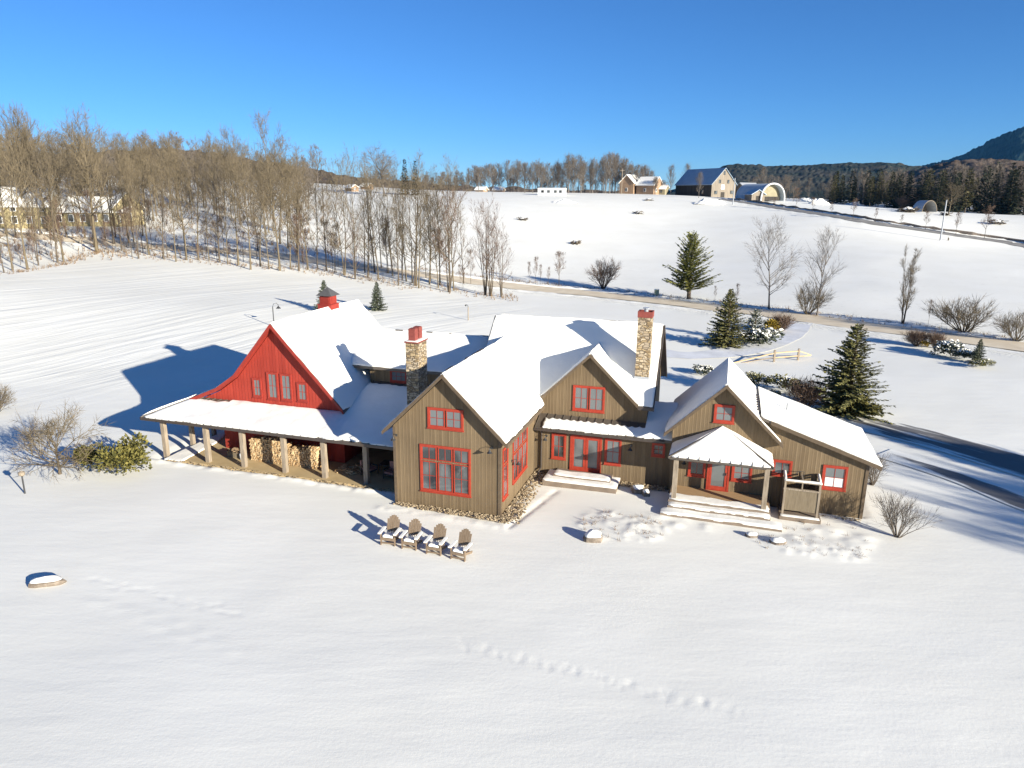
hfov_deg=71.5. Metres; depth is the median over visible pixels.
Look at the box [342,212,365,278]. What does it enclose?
bare tree
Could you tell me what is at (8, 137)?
bare tree
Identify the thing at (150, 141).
bare tree
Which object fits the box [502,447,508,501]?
window
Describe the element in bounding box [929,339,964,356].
shrub
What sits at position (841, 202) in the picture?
conifer
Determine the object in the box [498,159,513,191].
bare tree
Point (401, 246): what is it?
sapling
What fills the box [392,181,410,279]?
bare tree
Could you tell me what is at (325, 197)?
bare tree
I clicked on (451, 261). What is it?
bare tree
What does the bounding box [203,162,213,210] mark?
bare tree
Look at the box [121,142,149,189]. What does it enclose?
bare tree
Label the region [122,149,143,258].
bare tree
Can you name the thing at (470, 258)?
sapling
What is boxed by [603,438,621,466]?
window
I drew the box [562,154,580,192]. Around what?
bare tree
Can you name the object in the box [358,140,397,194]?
bare tree
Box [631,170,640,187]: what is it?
bare tree
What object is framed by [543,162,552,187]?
bare tree
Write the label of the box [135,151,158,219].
bare tree
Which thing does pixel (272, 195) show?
bare tree
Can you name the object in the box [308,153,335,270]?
bare tree
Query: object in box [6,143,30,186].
bare tree
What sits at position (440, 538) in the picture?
lawn chair
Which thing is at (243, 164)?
bare tree
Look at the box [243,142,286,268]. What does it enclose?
bare tree
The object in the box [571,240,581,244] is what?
brush pile
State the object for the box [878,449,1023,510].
driveway
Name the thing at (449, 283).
bare tree
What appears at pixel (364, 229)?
bare tree
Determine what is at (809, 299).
shrub
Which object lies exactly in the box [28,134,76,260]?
bare tree
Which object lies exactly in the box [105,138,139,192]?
bare tree
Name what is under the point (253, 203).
bare tree
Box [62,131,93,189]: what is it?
bare tree
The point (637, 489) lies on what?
boulder
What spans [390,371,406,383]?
window
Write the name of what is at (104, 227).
sapling
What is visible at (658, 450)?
window
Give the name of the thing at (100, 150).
bare tree
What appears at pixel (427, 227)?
bare tree
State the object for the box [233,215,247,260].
sapling
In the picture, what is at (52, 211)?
bare tree
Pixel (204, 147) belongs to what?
bare tree
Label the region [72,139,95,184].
bare tree
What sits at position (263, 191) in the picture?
bare tree
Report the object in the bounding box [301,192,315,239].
bare tree
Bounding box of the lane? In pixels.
[719,199,1023,246]
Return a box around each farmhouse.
[140,287,881,531]
[618,174,638,193]
[635,176,663,194]
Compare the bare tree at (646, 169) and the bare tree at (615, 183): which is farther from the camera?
the bare tree at (615, 183)
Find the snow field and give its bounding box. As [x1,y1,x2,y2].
[0,175,1023,767]
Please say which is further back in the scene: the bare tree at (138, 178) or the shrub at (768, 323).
the bare tree at (138, 178)
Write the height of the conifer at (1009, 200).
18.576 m
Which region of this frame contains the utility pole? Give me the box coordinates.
[940,200,946,240]
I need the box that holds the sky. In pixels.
[0,0,1023,190]
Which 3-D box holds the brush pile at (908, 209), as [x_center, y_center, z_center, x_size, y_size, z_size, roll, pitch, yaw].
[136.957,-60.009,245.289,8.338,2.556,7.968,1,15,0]
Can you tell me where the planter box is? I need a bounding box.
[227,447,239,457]
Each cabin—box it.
[345,184,358,190]
[474,186,488,191]
[492,187,505,191]
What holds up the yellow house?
on the snow field
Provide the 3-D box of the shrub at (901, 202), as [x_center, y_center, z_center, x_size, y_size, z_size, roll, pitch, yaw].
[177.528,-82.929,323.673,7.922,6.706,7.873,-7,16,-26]
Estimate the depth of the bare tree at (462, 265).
122.96 m
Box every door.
[569,434,601,473]
[705,464,729,491]
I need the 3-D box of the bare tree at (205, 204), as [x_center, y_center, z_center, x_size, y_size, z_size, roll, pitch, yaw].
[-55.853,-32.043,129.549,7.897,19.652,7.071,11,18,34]
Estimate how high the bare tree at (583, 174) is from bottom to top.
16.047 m
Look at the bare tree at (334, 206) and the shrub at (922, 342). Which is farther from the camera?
the bare tree at (334, 206)
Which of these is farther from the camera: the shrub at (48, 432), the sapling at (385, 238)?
the sapling at (385, 238)
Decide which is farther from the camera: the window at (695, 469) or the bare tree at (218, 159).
the bare tree at (218, 159)
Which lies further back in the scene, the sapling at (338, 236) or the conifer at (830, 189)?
the conifer at (830, 189)
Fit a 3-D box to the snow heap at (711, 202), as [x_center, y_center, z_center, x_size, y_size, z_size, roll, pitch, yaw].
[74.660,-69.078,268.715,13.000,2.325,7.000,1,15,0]
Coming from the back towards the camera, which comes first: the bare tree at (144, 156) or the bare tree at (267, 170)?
the bare tree at (144, 156)
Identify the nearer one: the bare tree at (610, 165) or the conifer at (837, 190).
the bare tree at (610, 165)
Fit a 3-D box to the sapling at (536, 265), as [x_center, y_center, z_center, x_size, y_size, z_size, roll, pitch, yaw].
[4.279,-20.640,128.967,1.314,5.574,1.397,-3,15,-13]
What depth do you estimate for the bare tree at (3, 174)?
140.49 m
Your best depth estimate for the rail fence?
72.23 m
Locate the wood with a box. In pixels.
[0,125,1023,214]
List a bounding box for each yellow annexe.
[57,196,131,225]
[108,192,144,226]
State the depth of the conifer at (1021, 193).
306.92 m
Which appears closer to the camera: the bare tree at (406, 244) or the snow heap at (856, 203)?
the bare tree at (406, 244)
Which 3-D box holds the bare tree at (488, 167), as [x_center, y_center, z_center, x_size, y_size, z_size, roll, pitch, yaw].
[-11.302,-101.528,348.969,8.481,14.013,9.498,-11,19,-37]
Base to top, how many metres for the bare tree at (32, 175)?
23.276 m
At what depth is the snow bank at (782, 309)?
119.98 m
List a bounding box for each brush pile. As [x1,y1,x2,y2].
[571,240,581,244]
[895,206,920,212]
[939,212,952,215]
[988,219,1006,224]
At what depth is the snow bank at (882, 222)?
210.48 m
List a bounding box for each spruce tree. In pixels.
[313,280,326,308]
[367,282,387,310]
[399,159,409,194]
[411,161,418,194]
[698,289,751,347]
[738,309,769,343]
[803,323,895,423]
[968,339,986,362]
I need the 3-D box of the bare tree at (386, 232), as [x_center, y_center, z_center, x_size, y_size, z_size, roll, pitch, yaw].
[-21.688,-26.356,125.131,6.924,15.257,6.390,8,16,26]
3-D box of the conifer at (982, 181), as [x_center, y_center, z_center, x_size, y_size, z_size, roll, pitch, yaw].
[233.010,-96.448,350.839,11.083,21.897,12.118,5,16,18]
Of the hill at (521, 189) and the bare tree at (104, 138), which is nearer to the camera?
the bare tree at (104, 138)
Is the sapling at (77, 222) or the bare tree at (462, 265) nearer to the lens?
the bare tree at (462, 265)
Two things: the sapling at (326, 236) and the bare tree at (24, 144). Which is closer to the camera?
the sapling at (326, 236)
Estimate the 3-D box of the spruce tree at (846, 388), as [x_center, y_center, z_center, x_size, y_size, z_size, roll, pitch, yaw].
[25.903,-1.013,54.378,6.368,7.367,7.076,1,15,0]
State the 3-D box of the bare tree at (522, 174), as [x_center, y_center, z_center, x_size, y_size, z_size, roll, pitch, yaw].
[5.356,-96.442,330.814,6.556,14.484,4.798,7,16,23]
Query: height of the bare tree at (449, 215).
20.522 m
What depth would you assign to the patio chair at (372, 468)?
41.87 m
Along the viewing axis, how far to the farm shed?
316.34 m
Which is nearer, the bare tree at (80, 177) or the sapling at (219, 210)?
the sapling at (219, 210)
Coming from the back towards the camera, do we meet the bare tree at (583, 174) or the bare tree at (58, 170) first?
the bare tree at (583, 174)
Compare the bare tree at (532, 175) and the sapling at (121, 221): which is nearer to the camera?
the sapling at (121, 221)
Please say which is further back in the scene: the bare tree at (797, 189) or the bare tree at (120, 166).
the bare tree at (797, 189)
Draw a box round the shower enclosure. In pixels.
[777,470,821,524]
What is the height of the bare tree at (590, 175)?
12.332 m
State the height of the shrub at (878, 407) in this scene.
1.580 m
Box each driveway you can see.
[666,321,811,358]
[840,413,1023,477]
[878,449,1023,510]
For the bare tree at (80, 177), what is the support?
on the snow field
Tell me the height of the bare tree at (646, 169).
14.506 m
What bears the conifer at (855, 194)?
on the snow field
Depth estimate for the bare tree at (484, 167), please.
365.66 m
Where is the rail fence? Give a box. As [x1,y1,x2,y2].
[734,348,810,362]
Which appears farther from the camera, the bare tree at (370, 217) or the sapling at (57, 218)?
the sapling at (57, 218)
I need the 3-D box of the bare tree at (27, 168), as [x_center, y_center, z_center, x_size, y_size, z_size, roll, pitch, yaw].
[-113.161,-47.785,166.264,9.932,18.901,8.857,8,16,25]
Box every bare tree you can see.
[0,100,42,198]
[0,111,74,230]
[0,124,59,269]
[0,128,32,237]
[0,131,23,233]
[0,146,9,238]
[0,149,32,270]
[0,219,6,272]
[1,144,45,185]
[3,124,45,185]
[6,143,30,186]
[11,130,69,233]
[15,124,45,234]
[18,154,42,265]
[27,141,65,262]
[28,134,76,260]
[41,133,70,237]
[44,142,73,195]
[48,130,97,237]
[49,133,80,231]
[53,102,132,250]
[59,143,75,177]
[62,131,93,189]
[62,132,91,190]
[69,160,93,195]
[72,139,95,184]
[76,135,118,240]
[83,131,101,196]
[83,139,110,196]
[88,124,121,243]
[96,149,118,237]
[97,132,116,183]
[98,134,138,242]
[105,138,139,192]
[107,167,125,250]
[108,129,134,187]
[111,144,160,254]
[112,155,141,241]
[112,156,140,200]
[113,131,149,197]
[116,147,154,235]
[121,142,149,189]
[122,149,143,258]
[127,132,164,207]
[129,129,166,219]
[132,144,147,205]
[135,143,169,215]
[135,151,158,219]
[146,128,187,261]
[146,140,172,198]
[148,151,172,258]
[150,157,202,259]
[151,131,187,208]
[153,146,198,247]
[155,132,178,184]
[156,137,178,201]
[156,149,192,217]
[164,137,215,259]
[165,134,191,202]
[181,160,198,219]
[185,153,221,260]
[197,144,213,176]
[198,135,213,167]
[201,144,229,221]
[202,129,227,262]
[202,134,217,196]
[202,149,236,263]
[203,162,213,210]
[208,143,231,210]
[209,123,253,265]
[209,143,226,194]
[210,147,241,218]
[221,151,249,217]
[222,134,266,269]
[224,160,251,223]
[228,145,250,207]
[233,144,253,204]
[236,156,278,266]
[238,166,257,209]
[240,108,304,270]
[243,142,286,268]
[245,178,267,250]
[247,167,271,233]
[249,148,280,232]
[255,163,279,230]
[260,136,304,243]
[266,150,300,247]
[267,150,293,222]
[270,152,305,268]
[273,162,309,254]
[277,161,301,230]
[278,166,325,269]
[285,142,310,270]
[290,182,307,237]
[291,160,315,210]
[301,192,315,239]
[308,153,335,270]
[308,169,326,269]
[309,184,322,223]
[311,153,366,274]
[315,186,328,225]
[317,176,348,271]
[319,156,358,274]
[320,185,331,218]
[328,144,373,268]
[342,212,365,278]
[346,196,357,249]
[352,161,394,278]
[353,172,376,269]
[354,157,395,267]
[355,152,383,272]
[357,184,370,271]
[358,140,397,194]
[358,170,377,277]
[371,165,407,260]
[376,194,398,275]
[376,204,394,272]
[379,170,408,285]
[386,161,420,280]
[386,167,431,282]
[390,172,444,287]
[392,157,434,284]
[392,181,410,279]
[404,164,459,284]
[405,149,431,285]
[407,204,438,277]
[412,190,448,280]
[417,177,451,281]
[418,186,453,287]
[425,155,472,290]
[428,182,471,291]
[433,163,462,281]
[454,196,471,283]
[465,173,473,189]
[469,165,480,190]
[469,198,501,294]
[470,191,502,295]
[474,168,482,191]
[476,166,486,184]
[480,163,489,183]
[483,163,496,191]
[487,166,496,191]
[487,223,515,296]
[495,162,504,186]
[496,170,504,186]
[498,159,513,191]
[503,170,514,191]
[509,166,516,191]
[511,161,522,191]
[512,161,521,191]
[518,162,528,185]
[520,161,529,192]
[525,161,538,192]
[533,158,544,191]
[537,167,546,187]
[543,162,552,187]
[548,165,555,184]
[551,159,562,184]
[551,162,566,184]
[554,250,565,274]
[558,168,565,187]
[561,152,577,192]
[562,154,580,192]
[562,161,570,192]
[569,161,579,192]
[573,160,589,192]
[574,156,589,192]
[579,161,587,192]
[584,167,595,187]
[586,156,599,192]
[588,164,601,192]
[594,160,607,192]
[595,153,608,192]
[596,156,612,192]
[603,152,620,193]
[604,154,620,192]
[611,153,624,192]
[611,159,627,192]
[615,156,632,182]
[624,164,635,174]
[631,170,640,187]
[641,163,651,176]
[652,176,658,194]
[666,164,676,194]
[681,163,690,176]
[696,172,703,197]
[746,214,804,308]
[758,166,767,183]
[794,187,800,203]
[801,226,847,315]
[898,244,921,323]
[942,183,963,211]
[955,212,962,230]
[980,205,994,238]
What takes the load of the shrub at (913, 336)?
on the snow field
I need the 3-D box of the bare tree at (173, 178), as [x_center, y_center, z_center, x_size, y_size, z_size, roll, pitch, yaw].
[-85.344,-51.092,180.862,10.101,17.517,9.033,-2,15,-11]
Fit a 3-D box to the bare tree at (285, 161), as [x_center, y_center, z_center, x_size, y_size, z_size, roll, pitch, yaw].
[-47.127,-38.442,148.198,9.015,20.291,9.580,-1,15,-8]
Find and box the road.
[0,230,1023,350]
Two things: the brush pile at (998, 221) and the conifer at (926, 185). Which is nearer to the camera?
the brush pile at (998, 221)
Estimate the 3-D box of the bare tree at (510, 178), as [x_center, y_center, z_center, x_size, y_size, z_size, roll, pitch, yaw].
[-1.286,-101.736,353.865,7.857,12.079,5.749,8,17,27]
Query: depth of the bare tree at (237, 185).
173.07 m
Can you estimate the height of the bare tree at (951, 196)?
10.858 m
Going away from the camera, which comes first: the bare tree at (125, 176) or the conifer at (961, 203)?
the bare tree at (125, 176)
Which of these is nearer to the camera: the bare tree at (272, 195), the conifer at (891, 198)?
the bare tree at (272, 195)
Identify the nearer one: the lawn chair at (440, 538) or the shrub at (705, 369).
the lawn chair at (440, 538)
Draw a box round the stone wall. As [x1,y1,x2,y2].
[732,198,1023,241]
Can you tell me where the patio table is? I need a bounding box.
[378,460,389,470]
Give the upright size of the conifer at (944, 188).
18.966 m
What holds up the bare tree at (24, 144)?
on the snow field
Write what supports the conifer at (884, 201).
on the snow field
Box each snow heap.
[552,199,575,203]
[693,198,725,204]
[799,198,811,200]
[808,198,829,204]
[846,202,861,204]
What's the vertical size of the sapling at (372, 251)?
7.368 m
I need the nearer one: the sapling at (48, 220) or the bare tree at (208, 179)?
the sapling at (48, 220)
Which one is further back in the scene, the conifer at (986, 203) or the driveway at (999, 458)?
the conifer at (986, 203)
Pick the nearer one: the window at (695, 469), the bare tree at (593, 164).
the window at (695, 469)
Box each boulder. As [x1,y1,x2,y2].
[28,575,66,587]
[583,529,602,542]
[631,484,643,493]
[642,489,649,496]
[745,532,757,537]
[769,537,786,544]
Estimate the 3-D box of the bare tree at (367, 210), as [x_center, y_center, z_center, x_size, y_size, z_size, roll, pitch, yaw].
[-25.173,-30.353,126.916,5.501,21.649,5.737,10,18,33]
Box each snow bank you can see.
[0,228,1023,341]
[1,237,1023,353]
[724,198,1023,242]
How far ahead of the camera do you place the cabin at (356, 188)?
318.91 m
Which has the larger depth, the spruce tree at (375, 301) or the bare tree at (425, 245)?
the bare tree at (425, 245)
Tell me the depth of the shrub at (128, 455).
41.34 m
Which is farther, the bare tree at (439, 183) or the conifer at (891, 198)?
the conifer at (891, 198)
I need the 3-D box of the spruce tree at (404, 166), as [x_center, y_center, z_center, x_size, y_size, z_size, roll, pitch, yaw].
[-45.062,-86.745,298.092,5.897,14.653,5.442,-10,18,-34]
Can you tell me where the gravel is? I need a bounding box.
[166,459,860,523]
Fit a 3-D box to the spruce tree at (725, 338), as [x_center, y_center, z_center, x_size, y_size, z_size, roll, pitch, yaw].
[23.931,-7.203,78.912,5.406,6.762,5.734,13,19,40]
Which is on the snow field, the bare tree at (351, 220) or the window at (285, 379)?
the bare tree at (351, 220)
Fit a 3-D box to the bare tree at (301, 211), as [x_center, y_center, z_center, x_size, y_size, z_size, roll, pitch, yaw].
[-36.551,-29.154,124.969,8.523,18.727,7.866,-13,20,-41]
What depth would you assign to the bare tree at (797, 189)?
242.28 m
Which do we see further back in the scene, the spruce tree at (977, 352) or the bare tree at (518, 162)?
the bare tree at (518, 162)
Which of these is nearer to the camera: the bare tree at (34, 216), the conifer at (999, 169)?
the bare tree at (34, 216)
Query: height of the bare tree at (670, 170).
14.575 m
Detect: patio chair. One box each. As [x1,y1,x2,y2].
[360,457,377,474]
[382,460,393,480]
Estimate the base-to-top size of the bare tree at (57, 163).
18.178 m
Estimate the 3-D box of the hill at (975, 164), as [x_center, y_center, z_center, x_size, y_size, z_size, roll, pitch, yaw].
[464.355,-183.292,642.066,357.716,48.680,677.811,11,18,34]
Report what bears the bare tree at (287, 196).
on the snow field
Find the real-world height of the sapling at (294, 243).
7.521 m
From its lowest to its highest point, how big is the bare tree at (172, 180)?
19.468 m
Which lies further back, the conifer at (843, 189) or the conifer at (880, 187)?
the conifer at (843, 189)
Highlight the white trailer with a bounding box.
[537,188,566,195]
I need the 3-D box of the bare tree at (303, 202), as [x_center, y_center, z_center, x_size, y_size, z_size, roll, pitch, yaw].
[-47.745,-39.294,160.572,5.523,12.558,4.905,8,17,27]
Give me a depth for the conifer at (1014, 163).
364.41 m
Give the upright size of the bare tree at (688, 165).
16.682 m
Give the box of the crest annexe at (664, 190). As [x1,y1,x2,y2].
[659,185,669,194]
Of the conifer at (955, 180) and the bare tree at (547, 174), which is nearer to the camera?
the conifer at (955, 180)
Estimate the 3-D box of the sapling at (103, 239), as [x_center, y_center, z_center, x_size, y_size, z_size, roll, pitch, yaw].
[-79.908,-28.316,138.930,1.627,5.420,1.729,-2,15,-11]
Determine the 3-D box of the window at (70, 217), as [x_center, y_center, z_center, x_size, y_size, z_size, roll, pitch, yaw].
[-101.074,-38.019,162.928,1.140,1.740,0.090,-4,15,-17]
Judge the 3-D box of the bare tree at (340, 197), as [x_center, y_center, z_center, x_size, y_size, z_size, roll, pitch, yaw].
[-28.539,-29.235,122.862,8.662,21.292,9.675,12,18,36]
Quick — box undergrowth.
[0,196,1017,339]
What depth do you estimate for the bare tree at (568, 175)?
326.17 m
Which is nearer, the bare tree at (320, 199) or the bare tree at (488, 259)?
the bare tree at (488, 259)
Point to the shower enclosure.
(798, 505)
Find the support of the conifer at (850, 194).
on the snow field
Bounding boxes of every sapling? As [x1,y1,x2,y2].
[11,233,22,264]
[24,212,38,260]
[26,237,34,264]
[42,215,56,261]
[48,197,66,254]
[52,223,63,254]
[71,209,86,250]
[80,187,98,241]
[99,226,105,249]
[101,221,109,250]
[108,216,115,245]
[114,209,126,252]
[119,205,135,255]
[122,197,136,246]
[133,203,147,250]
[140,196,154,249]
[152,200,174,257]
[198,220,208,252]
[209,219,221,261]
[213,204,227,255]
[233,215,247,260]
[249,214,261,258]
[288,214,305,254]
[290,230,299,266]
[292,203,308,262]
[300,228,310,266]
[320,218,333,267]
[326,233,335,266]
[331,224,341,265]
[367,235,374,267]
[378,214,392,272]
[379,221,390,259]
[395,223,406,273]
[432,226,447,284]
[466,249,474,272]
[533,256,538,283]
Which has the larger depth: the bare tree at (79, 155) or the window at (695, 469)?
the bare tree at (79, 155)
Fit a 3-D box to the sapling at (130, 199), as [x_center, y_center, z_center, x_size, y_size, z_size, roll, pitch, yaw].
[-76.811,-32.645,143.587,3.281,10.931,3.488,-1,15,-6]
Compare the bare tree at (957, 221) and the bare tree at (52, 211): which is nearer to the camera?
the bare tree at (52, 211)
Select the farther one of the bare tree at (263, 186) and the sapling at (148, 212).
the bare tree at (263, 186)
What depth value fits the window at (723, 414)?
38.01 m
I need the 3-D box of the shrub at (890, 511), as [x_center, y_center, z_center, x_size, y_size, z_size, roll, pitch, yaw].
[19.322,6.344,35.187,3.351,2.711,2.628,0,15,-2]
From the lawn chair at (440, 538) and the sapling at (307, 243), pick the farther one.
the sapling at (307, 243)
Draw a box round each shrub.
[0,382,17,411]
[4,399,115,484]
[73,442,108,470]
[92,432,153,475]
[584,256,622,288]
[692,364,714,374]
[741,327,783,345]
[744,371,769,385]
[763,318,782,329]
[765,312,798,330]
[766,373,799,388]
[770,389,780,394]
[775,375,834,407]
[793,275,836,314]
[845,394,883,417]
[868,451,892,485]
[869,487,944,537]
[894,197,909,207]
[899,328,928,345]
[919,340,930,346]
[921,295,998,333]
[927,330,949,346]
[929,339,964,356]
[951,348,981,357]
[968,359,996,366]
[992,309,1023,341]
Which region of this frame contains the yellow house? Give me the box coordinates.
[0,187,57,228]
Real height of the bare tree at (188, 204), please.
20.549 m
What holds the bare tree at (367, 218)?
on the snow field
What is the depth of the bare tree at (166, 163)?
125.38 m
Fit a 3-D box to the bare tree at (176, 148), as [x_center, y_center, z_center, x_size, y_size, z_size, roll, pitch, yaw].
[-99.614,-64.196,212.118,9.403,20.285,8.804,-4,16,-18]
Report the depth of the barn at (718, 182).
313.21 m
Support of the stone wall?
on the snow field
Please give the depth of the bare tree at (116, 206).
139.14 m
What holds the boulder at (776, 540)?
on the snow field
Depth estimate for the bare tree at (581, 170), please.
325.81 m
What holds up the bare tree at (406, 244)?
on the snow field
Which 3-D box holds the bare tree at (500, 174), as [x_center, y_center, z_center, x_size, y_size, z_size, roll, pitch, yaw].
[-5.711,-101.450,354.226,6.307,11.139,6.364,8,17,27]
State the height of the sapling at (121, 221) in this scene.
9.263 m
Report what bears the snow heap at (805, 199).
on the snow field
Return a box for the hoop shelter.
[913,200,936,211]
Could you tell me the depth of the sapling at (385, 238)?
128.65 m
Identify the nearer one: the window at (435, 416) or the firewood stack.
the window at (435, 416)
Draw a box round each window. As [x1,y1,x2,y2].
[68,214,73,221]
[252,378,262,398]
[266,372,279,400]
[279,373,293,401]
[296,382,308,402]
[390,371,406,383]
[419,443,471,497]
[427,407,463,431]
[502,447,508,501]
[512,427,527,484]
[551,433,565,460]
[572,385,604,413]
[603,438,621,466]
[651,443,665,457]
[687,462,705,477]
[713,404,734,424]
[730,466,751,483]
[771,459,792,477]
[821,464,848,491]
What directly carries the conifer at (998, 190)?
on the snow field
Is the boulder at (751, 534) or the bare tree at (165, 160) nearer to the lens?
the boulder at (751, 534)
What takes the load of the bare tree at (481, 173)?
on the snow field
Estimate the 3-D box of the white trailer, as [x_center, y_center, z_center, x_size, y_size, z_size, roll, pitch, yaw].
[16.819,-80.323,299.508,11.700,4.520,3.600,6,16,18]
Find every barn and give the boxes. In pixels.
[674,168,736,197]
[735,183,784,200]
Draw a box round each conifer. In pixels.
[825,174,837,201]
[828,171,839,203]
[828,175,839,202]
[837,176,846,201]
[838,183,845,203]
[844,171,858,202]
[848,182,858,202]
[858,170,871,203]
[858,175,866,203]
[863,177,875,205]
[864,176,876,205]
[873,169,884,200]
[873,183,881,206]
[874,171,885,205]
[880,180,889,206]
[883,173,895,206]
[886,172,895,198]
[890,174,904,207]
[890,175,900,207]
[892,181,902,208]
[902,171,915,207]
[902,173,914,205]
[912,172,927,207]
[912,178,921,201]
[919,169,936,200]
[919,170,933,199]
[931,170,944,211]
[933,169,950,206]
[933,179,946,211]
[943,177,961,211]
[946,172,966,211]
[946,173,961,211]
[960,166,976,212]
[962,169,972,211]
[964,181,974,211]
[969,169,989,212]
[970,165,993,210]
[971,168,993,210]
[971,176,979,206]
[976,168,993,213]
[982,174,1001,213]
[992,172,1003,211]
[993,162,1001,209]
[996,169,1020,214]
[998,169,1020,214]
[998,172,1012,212]
[1002,162,1015,189]
[1005,173,1021,214]
[1006,166,1023,214]
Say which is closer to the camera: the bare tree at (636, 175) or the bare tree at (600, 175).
the bare tree at (636, 175)
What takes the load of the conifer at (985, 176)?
on the snow field
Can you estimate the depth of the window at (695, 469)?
39.20 m
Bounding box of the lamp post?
[18,471,25,493]
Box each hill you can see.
[13,148,356,183]
[324,177,617,193]
[668,162,921,199]
[874,158,1023,205]
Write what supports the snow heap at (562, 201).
on the snow field
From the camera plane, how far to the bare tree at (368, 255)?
122.17 m
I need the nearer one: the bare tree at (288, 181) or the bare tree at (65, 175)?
the bare tree at (288, 181)
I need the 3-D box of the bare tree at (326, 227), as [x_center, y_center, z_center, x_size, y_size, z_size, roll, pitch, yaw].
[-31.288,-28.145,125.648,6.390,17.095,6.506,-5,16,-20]
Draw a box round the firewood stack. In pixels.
[249,435,320,468]
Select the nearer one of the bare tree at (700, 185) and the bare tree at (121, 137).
the bare tree at (121, 137)
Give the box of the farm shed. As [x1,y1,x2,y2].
[735,183,756,195]
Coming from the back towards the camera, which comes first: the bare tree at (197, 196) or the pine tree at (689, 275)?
the bare tree at (197, 196)
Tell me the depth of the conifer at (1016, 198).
308.95 m
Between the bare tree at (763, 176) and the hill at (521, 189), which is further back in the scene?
the hill at (521, 189)
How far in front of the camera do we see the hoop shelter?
253.01 m
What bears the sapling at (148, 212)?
on the snow field
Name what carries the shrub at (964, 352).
on the snow field
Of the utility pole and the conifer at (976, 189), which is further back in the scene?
the conifer at (976, 189)
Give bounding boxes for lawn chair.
[378,515,401,546]
[399,518,422,550]
[423,523,447,555]
[448,529,472,561]
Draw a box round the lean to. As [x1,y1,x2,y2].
[743,189,766,201]
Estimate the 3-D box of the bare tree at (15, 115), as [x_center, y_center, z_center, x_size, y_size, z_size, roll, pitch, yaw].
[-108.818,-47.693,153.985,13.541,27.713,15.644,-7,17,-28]
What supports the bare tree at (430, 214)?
on the snow field
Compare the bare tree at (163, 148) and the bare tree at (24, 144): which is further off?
the bare tree at (163, 148)
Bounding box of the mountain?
[922,126,1023,166]
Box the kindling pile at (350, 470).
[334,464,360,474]
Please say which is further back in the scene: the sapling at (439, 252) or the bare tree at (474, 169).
the bare tree at (474, 169)
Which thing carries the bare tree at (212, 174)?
on the snow field
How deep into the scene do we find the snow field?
32.09 m
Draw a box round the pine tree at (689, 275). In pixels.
[662,230,722,298]
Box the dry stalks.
[582,508,866,558]
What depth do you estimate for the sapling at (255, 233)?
134.52 m
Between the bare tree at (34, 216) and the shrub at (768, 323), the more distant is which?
the bare tree at (34, 216)
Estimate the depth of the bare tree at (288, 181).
122.76 m
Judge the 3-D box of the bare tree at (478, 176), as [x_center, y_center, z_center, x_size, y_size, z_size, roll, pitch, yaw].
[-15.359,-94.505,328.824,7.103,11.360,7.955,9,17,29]
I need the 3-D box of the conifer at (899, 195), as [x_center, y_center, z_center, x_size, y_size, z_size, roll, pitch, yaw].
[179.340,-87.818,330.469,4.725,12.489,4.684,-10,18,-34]
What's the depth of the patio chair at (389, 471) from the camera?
41.33 m
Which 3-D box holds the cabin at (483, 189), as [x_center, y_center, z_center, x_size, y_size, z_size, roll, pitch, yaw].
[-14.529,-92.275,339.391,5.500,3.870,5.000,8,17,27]
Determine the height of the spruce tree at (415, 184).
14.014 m
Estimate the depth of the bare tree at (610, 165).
318.46 m
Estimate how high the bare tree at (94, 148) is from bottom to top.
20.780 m
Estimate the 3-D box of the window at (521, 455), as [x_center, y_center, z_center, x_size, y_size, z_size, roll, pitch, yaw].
[0.471,3.885,39.337,0.084,2.550,2.860,5,15,16]
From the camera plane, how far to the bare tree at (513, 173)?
360.05 m
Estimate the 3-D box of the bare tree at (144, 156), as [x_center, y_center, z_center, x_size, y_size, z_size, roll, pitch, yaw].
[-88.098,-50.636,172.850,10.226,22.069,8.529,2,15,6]
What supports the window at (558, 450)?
in the farmhouse at (500, 414)
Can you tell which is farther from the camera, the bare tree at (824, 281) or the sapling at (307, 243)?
the sapling at (307, 243)
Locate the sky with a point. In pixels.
(657, 84)
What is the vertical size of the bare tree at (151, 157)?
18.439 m
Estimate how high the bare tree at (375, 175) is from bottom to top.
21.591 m
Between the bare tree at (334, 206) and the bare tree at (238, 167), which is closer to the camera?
the bare tree at (334, 206)
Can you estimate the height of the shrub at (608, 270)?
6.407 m
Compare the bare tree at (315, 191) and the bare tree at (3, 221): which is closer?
the bare tree at (3, 221)
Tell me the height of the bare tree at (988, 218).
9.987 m
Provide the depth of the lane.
208.85 m
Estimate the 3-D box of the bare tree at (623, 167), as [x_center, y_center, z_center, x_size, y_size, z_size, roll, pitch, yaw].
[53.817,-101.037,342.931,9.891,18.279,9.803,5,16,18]
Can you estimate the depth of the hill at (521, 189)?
642.52 m
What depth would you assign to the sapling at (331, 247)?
127.22 m
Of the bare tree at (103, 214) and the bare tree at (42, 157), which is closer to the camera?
the bare tree at (42, 157)
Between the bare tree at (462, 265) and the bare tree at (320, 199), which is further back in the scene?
the bare tree at (320, 199)
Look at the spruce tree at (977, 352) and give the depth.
71.04 m
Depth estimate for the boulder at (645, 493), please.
39.49 m
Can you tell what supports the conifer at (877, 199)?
on the snow field
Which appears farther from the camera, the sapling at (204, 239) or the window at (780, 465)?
the sapling at (204, 239)
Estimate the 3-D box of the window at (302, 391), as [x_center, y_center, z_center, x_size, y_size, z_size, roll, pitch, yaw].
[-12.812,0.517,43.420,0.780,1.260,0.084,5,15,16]

